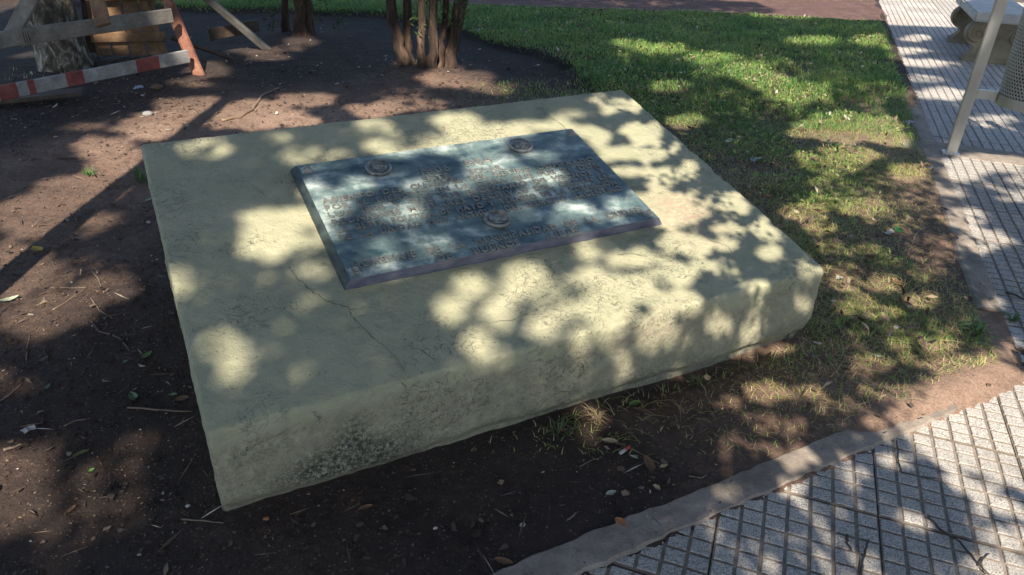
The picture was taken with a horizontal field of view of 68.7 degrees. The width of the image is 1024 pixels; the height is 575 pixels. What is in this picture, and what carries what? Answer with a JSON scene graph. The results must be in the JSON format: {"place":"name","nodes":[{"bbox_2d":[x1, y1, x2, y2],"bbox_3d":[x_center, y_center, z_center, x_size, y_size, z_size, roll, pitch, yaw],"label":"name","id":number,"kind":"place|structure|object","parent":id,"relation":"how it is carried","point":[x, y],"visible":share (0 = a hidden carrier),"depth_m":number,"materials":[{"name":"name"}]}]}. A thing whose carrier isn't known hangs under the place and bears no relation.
{"place":"outdoors","nodes":[
{"label":"outdoors","id":0,"kind":"place"},
{"bbox_2d":[0,0,1023,574],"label":"ground","id":1,"kind":"structure","parent":0,"point":[964,390],"depth_m":2.63,"materials":[{"name":"soil"}]},
{"bbox_2d":[0,295,19,301],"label":"fallen leaf","id":2,"kind":"object","parent":1,"relation":"on","point":[9,298],"visible":1,"depth_m":2.91,"materials":[{"name":"beige plant"}]},
{"bbox_2d":[0,383,21,401],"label":"stick","id":3,"kind":"object","parent":1,"relation":"on","point":[5,397],"visible":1,"depth_m":2.40,"materials":[{"name":"brown wood"}]},
{"bbox_2d":[3,443,21,450],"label":"stick","id":4,"kind":"object","parent":1,"relation":"on","point":[9,447],"visible":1,"depth_m":2.19,"materials":[{"name":"beige wood"}]},
{"bbox_2d":[20,425,35,432],"bbox_3d":[-1.462,0.427,2.264,0.026,0.010,0.037,22,35,31],"label":"paper","id":5,"kind":"object","parent":1,"relation":"on","point":[28,428],"visible":1,"depth_m":2.27,"materials":[{"name":"white paper"}]},
{"bbox_2d":[26,334,30,360],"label":"stick","id":6,"kind":"object","parent":1,"relation":"on","point":[27,347],"visible":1,"depth_m":2.63,"materials":[{"name":"brown wood"}]},
{"bbox_2d":[31,246,42,250],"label":"fallen leaf","id":7,"kind":"object","parent":1,"relation":"on","point":[36,248],"visible":1,"depth_m":3.26,"materials":[{"name":"plant"}]},
{"bbox_2d":[0,87,83,104],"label":"loose plank","id":8,"kind":"object","parent":1,"relation":"on","point":[64,93],"visible":0.77,"depth_m":5.08,"materials":[{"name":"wood"}]},
{"bbox_2d":[27,0,93,72],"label":"plane tree","id":9,"kind":"object","parent":1,"relation":"on","point":[67,55],"visible":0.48,"depth_m":5.78,"materials":[{"name":"grey plant"}]},
{"bbox_2d":[53,153,73,158],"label":"fallen leaf","id":10,"kind":"object","parent":1,"relation":"on","point":[64,155],"visible":1,"depth_m":4.25,"materials":[{"name":"plant"}]},
{"bbox_2d":[52,286,87,309],"bbox_3d":[-1.723,0.041,2.930,0.013,0.007,0.185,8,30,11],"label":"stick","id":11,"kind":"object","parent":1,"relation":"on","point":[68,300],"visible":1,"depth_m":2.91,"materials":[{"name":"beige wood"}]},
{"bbox_2d":[65,505,75,515],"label":"fallen leaf","id":12,"kind":"object","parent":1,"relation":"on","point":[70,508],"visible":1,"depth_m":2.00,"materials":[{"name":"plant"}]},
{"bbox_2d":[63,418,90,425],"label":"stick","id":13,"kind":"object","parent":1,"relation":"on","point":[75,420],"visible":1,"depth_m":2.31,"materials":[{"name":"wood"}]},
{"bbox_2d":[81,166,95,175],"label":"weed","id":14,"kind":"object","parent":1,"relation":"on","point":[88,172],"visible":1,"depth_m":4.04,"materials":[{"name":"green plant"}]},
{"bbox_2d":[90,298,111,317],"bbox_3d":[-1.574,0.081,2.861,0.201,0.007,0.016,27,38,36],"label":"stick","id":15,"kind":"object","parent":1,"relation":"on","point":[98,308],"visible":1,"depth_m":2.87,"materials":[{"name":"wood"}]},
{"bbox_2d":[91,320,128,349],"bbox_3d":[-1.459,0.173,2.716,0.275,0.012,0.024,20,35,29],"label":"stick","id":16,"kind":"object","parent":1,"relation":"on","point":[108,333],"visible":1,"depth_m":2.73,"materials":[{"name":"brown wood"}]},
{"bbox_2d":[80,0,167,55],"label":"plank crate","id":17,"kind":"object","parent":1,"relation":"on","point":[154,37],"visible":0.61,"depth_m":6.20,"materials":[{"name":"brown wood"}]},
{"bbox_2d":[128,392,137,399],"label":"fallen leaf","id":18,"kind":"object","parent":1,"relation":"on","point":[134,395],"visible":1,"depth_m":2.41,"materials":[{"name":"green plant"}]},
{"bbox_2d":[0,0,271,100],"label":"wooden barricade","id":19,"kind":"object","parent":1,"relation":"on","point":[17,31],"visible":0.99,"depth_m":5.26,"materials":[{"name":"white paint"}]},
{"bbox_2d":[126,165,146,184],"bbox_3d":[-1.984,-0.601,3.985,0.182,0.072,0.198,14,32,20],"label":"weed","id":20,"kind":"object","parent":1,"relation":"on","point":[140,173],"visible":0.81,"depth_m":3.98,"materials":[{"name":"green plant"}]},
{"bbox_2d":[141,351,151,360],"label":"fallen leaf","id":21,"kind":"object","parent":1,"relation":"on","point":[148,353],"visible":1,"depth_m":2.61,"materials":[{"name":"green plant"}]},
{"bbox_2d":[142,111,152,115],"bbox_3d":[-2.403,-1.145,4.939,0.064,0.036,0.051,2,30,0],"label":"stone","id":22,"kind":"object","parent":1,"relation":"on","point":[147,113],"visible":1,"depth_m":4.92,"materials":[{"name":"white stone"}]},
{"bbox_2d":[151,83,163,89],"bbox_3d":[-2.598,-1.470,5.483,0.085,0.048,0.069,2,30,0],"label":"stone","id":23,"kind":"object","parent":1,"relation":"on","point":[155,86],"visible":1,"depth_m":5.46,"materials":[{"name":"stone"}]},
{"bbox_2d":[127,407,192,411],"bbox_3d":[-1.111,0.385,2.365,0.206,0.010,0.009,2,30,0],"label":"stick","id":24,"kind":"object","parent":1,"relation":"on","point":[156,409],"visible":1,"depth_m":2.36,"materials":[{"name":"brown wood"}]},
{"bbox_2d":[172,395,188,401],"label":"fallen leaf","id":25,"kind":"object","parent":1,"relation":"on","point":[182,397],"visible":1,"depth_m":2.42,"materials":[{"name":"brown plant"}]},
{"bbox_2d":[181,518,223,523],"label":"stick","id":26,"kind":"object","parent":1,"relation":"on","point":[200,520],"visible":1,"depth_m":1.98,"materials":[{"name":"wood"}]},
{"bbox_2d":[221,87,279,121],"bbox_3d":[-1.793,-1.288,5.238,0.097,0.031,0.850,6,30,6],"label":"root","id":27,"kind":"object","parent":1,"relation":"on","point":[244,113],"visible":1,"depth_m":5.06,"materials":[{"name":"brown wood"}]},
{"bbox_2d":[261,0,355,36],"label":"multi stem tree","id":28,"kind":"object","parent":1,"relation":"on","point":[304,21],"visible":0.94,"depth_m":7.07,"materials":[{"name":"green plant"}]},
{"bbox_2d":[356,504,372,512],"bbox_3d":[-0.402,0.600,2.038,0.047,0.009,0.018,-17,35,-29],"label":"fallen leaf","id":29,"kind":"object","parent":1,"relation":"on","point":[365,507],"visible":1,"depth_m":2.04,"materials":[{"name":"plant"}]},
{"bbox_2d":[386,0,469,68],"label":"multi stem tree","id":30,"kind":"object","parent":1,"relation":"on","point":[440,55],"visible":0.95,"depth_m":6.05,"materials":[{"name":"brown plant"}]},
{"bbox_2d":[5,0,915,124],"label":"grass","id":31,"kind":"structure","parent":1,"relation":"on","point":[702,34],"depth_m":6.88,"materials":[{"name":"green plant"}]},
{"bbox_2d":[141,90,823,510],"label":"memorial plinth","id":32,"kind":"structure","parent":1,"relation":"on","point":[357,296],"depth_m":2.47,"materials":[{"name":"beige concrete"}]},
{"bbox_2d":[1,27,971,574],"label":"twig litter","id":33,"kind":"object","parent":1,"relation":"on","point":[185,359],"visible":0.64,"depth_m":2.43,"materials":[{"name":"brown wood"}]},
{"bbox_2d":[0,44,983,574],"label":"soil clods","id":34,"kind":"object","parent":1,"relation":"on","point":[474,532],"visible":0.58,"depth_m":2.53,"materials":[{"name":"brown soil"}]},
{"bbox_2d":[0,22,985,574],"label":"soil crumbs","id":35,"kind":"object","parent":1,"relation":"on","point":[392,472],"visible":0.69,"depth_m":2.37,"materials":[{"name":"brown soil"}]},
{"bbox_2d":[0,22,993,574],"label":"leaf litter","id":36,"kind":"object","parent":1,"relation":"on","point":[620,468],"visible":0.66,"depth_m":3.42,"materials":[{"name":"brown plant"}]},
{"bbox_2d":[491,557,512,563],"bbox_3d":[-0.025,0.692,1.896,0.054,0.010,0.022,2,30,0],"label":"fallen leaf","id":37,"kind":"object","parent":1,"relation":"on","point":[503,560],"visible":1,"depth_m":1.90,"materials":[{"name":"brown plant"}]},
{"bbox_2d":[358,0,742,13],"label":"kerb","id":38,"kind":"structure","parent":1,"relation":"on","point":[571,7],"depth_m":8.77,"materials":[{"name":"concrete"}]},
{"bbox_2d":[541,414,579,438],"bbox_3d":[0.155,0.435,2.331,0.137,0.048,0.114,2,30,0],"label":"weed","id":39,"kind":"object","parent":1,"relation":"on","point":[558,430],"visible":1,"depth_m":2.33,"materials":[{"name":"green plant"}]},
{"bbox_2d":[584,407,609,423],"bbox_3d":[0.269,0.412,2.382,0.101,0.038,0.080,2,30,0],"label":"grass tuft","id":40,"kind":"object","parent":1,"relation":"on","point":[600,415],"visible":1,"depth_m":2.39,"materials":[{"name":"plant"}]},
{"bbox_2d":[602,438,617,442],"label":"fallen leaf","id":41,"kind":"object","parent":1,"relation":"on","point":[610,440],"visible":1,"depth_m":2.31,"materials":[{"name":"beige plant"}]},
{"bbox_2d":[604,490,615,496],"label":"fallen leaf","id":42,"kind":"object","parent":1,"relation":"on","point":[610,492],"visible":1,"depth_m":2.12,"materials":[{"name":"plant"}]},
{"bbox_2d":[619,445,630,454],"bbox_3d":[0.341,0.492,2.269,0.043,0.012,0.011,-24,39,-37],"label":"cigarette butt","id":43,"kind":"object","parent":1,"relation":"on","point":[626,448],"visible":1,"depth_m":2.26,"materials":[{"name":"white paper"}]},
{"bbox_2d":[628,400,639,406],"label":"fallen leaf","id":44,"kind":"object","parent":1,"relation":"on","point":[633,402],"visible":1,"depth_m":2.47,"materials":[{"name":"green plant"}]},
{"bbox_2d":[617,442,658,463],"bbox_3d":[0.382,0.500,2.267,0.145,0.005,0.008,23,36,32],"label":"stick","id":45,"kind":"object","parent":1,"relation":"on","point":[637,452],"visible":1,"depth_m":2.27,"materials":[{"name":"brown wood"}]},
{"bbox_2d":[643,454,654,472],"bbox_3d":[0.407,0.520,2.220,0.031,0.012,0.084,2,30,0],"label":"fallen leaf","id":46,"kind":"object","parent":1,"relation":"on","point":[650,460],"visible":1,"depth_m":2.22,"materials":[{"name":"brown plant"}]},
{"bbox_2d":[660,387,663,418],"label":"stick","id":47,"kind":"object","parent":1,"relation":"on","point":[661,401],"visible":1,"depth_m":2.48,"materials":[{"name":"brown wood"}]},
{"bbox_2d":[469,6,912,267],"bbox_3d":[1.848,-1.622,5.951,4.608,0.109,6.013,2,30,0],"label":"clover","id":48,"kind":"object","parent":1,"relation":"on","point":[772,149],"visible":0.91,"depth_m":5.96,"materials":[{"name":"green plant"}]},
{"bbox_2d":[683,369,705,386],"bbox_3d":[0.630,0.325,2.575,0.091,0.043,0.086,8,30,10],"label":"weed","id":49,"kind":"object","parent":1,"relation":"on","point":[700,381],"visible":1,"depth_m":2.58,"materials":[{"name":"green plant"}]},
{"bbox_2d":[491,404,958,574],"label":"kerb","id":50,"kind":"structure","parent":1,"relation":"on","point":[597,548],"depth_m":2.08,"materials":[{"name":"concrete"}]},
{"bbox_2d":[615,517,625,526],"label":"fallen leaf","id":51,"kind":"object","parent":50,"relation":"on","point":[620,521],"visible":1,"depth_m":2.00,"materials":[{"name":"orange plant"}]},
{"bbox_2d":[474,7,989,387],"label":"lawn leaves","id":52,"kind":"object","parent":1,"relation":"on","point":[885,318],"visible":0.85,"depth_m":5.56,"materials":[{"name":"green plant"}]},
{"bbox_2d":[748,346,791,357],"bbox_3d":[0.967,0.243,2.788,0.208,0.010,0.017,-10,32,-20],"label":"stick","id":53,"kind":"object","parent":1,"relation":"on","point":[767,354],"visible":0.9,"depth_m":2.77,"materials":[{"name":"brown wood"}]},
{"bbox_2d":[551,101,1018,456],"bbox_3d":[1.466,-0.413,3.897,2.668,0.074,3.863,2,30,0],"label":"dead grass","id":54,"kind":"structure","parent":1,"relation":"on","point":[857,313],"depth_m":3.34,"materials":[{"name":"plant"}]},
{"bbox_2d":[883,229,893,234],"bbox_3d":[1.840,-0.272,3.660,0.069,0.016,0.036,-17,35,-30],"label":"paper","id":55,"kind":"object","parent":1,"relation":"on","point":[890,231],"visible":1,"depth_m":3.66,"materials":[{"name":"white paper"}]},
{"bbox_2d":[891,278,903,286],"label":"fallen leaf","id":56,"kind":"object","parent":1,"relation":"on","point":[896,281],"visible":1,"depth_m":3.23,"materials":[{"name":"beige plant"}]},
{"bbox_2d":[894,227,902,231],"bbox_3d":[1.912,-0.286,3.707,0.040,0.017,0.039,2,30,0],"label":"bottle cap","id":57,"kind":"object","parent":1,"relation":"on","point":[898,228],"visible":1,"depth_m":3.70,"materials":[{"name":"green plastic"}]},
{"bbox_2d":[911,229,919,244],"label":"stick","id":58,"kind":"object","parent":1,"relation":"on","point":[912,242],"visible":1,"depth_m":3.63,"materials":[{"name":"grey wood"}]},
{"bbox_2d":[910,362,936,379],"bbox_3d":[1.468,0.294,2.664,0.184,0.011,0.010,-18,35,-30],"label":"stick","id":59,"kind":"object","parent":1,"relation":"on","point":[914,376],"visible":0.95,"depth_m":2.64,"materials":[{"name":"wood"}]},
{"bbox_2d":[885,19,1003,312],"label":"side kerb","id":60,"kind":"structure","parent":1,"relation":"on","point":[955,220],"depth_m":3.77,"materials":[{"name":"concrete"}]},
{"bbox_2d":[958,312,997,337],"bbox_3d":[1.770,0.150,2.863,0.180,0.074,0.146,2,30,0],"label":"weed","id":61,"kind":"object","parent":1,"relation":"on","point":[981,327],"visible":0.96,"depth_m":2.87,"materials":[{"name":"green plant"}]},
{"bbox_2d":[1016,347,1023,354],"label":"fallen leaf","id":62,"kind":"object","parent":1,"relation":"on","point":[1020,350],"visible":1,"depth_m":2.78,"materials":[{"name":"brown plant"}]},
{"bbox_2d":[417,0,887,22],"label":"dirt path","id":63,"kind":"structure","parent":0,"point":[856,9],"depth_m":9.06,"materials":[{"name":"brown soil"}]},
{"bbox_2d":[470,113,1000,459],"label":"grass","id":64,"kind":"structure","parent":0,"point":[838,128],"depth_m":3.66,"materials":[{"name":"green plant"}]},
{"bbox_2d":[589,0,1023,574],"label":"paved path","id":65,"kind":"structure","parent":0,"point":[971,460],"depth_m":2.19,"materials":[{"name":"grey tile"}]},
{"bbox_2d":[845,534,852,551],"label":"stick","id":66,"kind":"object","parent":65,"relation":"on","point":[846,538],"visible":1,"depth_m":1.98,"materials":[{"name":"wood"}]},
{"bbox_2d":[860,539,868,574],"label":"stick","id":67,"kind":"object","parent":65,"relation":"on","point":[862,561],"visible":1,"depth_m":1.93,"materials":[{"name":"wood"}]},
{"bbox_2d":[896,440,937,478],"bbox_3d":[1.205,0.519,2.272,0.101,0.005,0.168,2,30,0],"label":"stick","id":68,"kind":"object","parent":65,"relation":"on","point":[900,465],"visible":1,"depth_m":2.24,"materials":[{"name":"brown wood"}]},
{"bbox_2d":[927,516,989,574],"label":"stick","id":69,"kind":"object","parent":65,"relation":"on","point":[948,534],"visible":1,"depth_m":2.00,"materials":[{"name":"wood"}]},
{"bbox_2d":[898,139,1023,165],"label":"cement patch","id":70,"kind":"object","parent":65,"relation":"on","point":[999,156],"visible":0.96,"depth_m":4.77,"materials":[{"name":"concrete"}]},
{"bbox_2d":[941,0,1023,155],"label":"litter bin","id":71,"kind":"object","parent":70,"relation":"on","point":[1009,94],"visible":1,"depth_m":4.43,"materials":[{"name":"metal"}]},
{"bbox_2d":[946,0,1023,64],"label":"stone bench","id":72,"kind":"object","parent":65,"relation":"on","point":[969,19],"visible":0.73,"depth_m":7.02,"materials":[{"name":"grey stone"}]},
{"bbox_2d":[997,310,1023,322],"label":"weed","id":73,"kind":"object","parent":65,"relation":"on","point":[1015,317],"visible":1,"depth_m":3.00,"materials":[{"name":"green plant"}]},
{"bbox_2d":[1005,291,1023,299],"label":"stick","id":74,"kind":"object","parent":65,"relation":"on","point":[1010,293],"visible":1,"depth_m":3.18,"materials":[{"name":"wood"}]}
]}

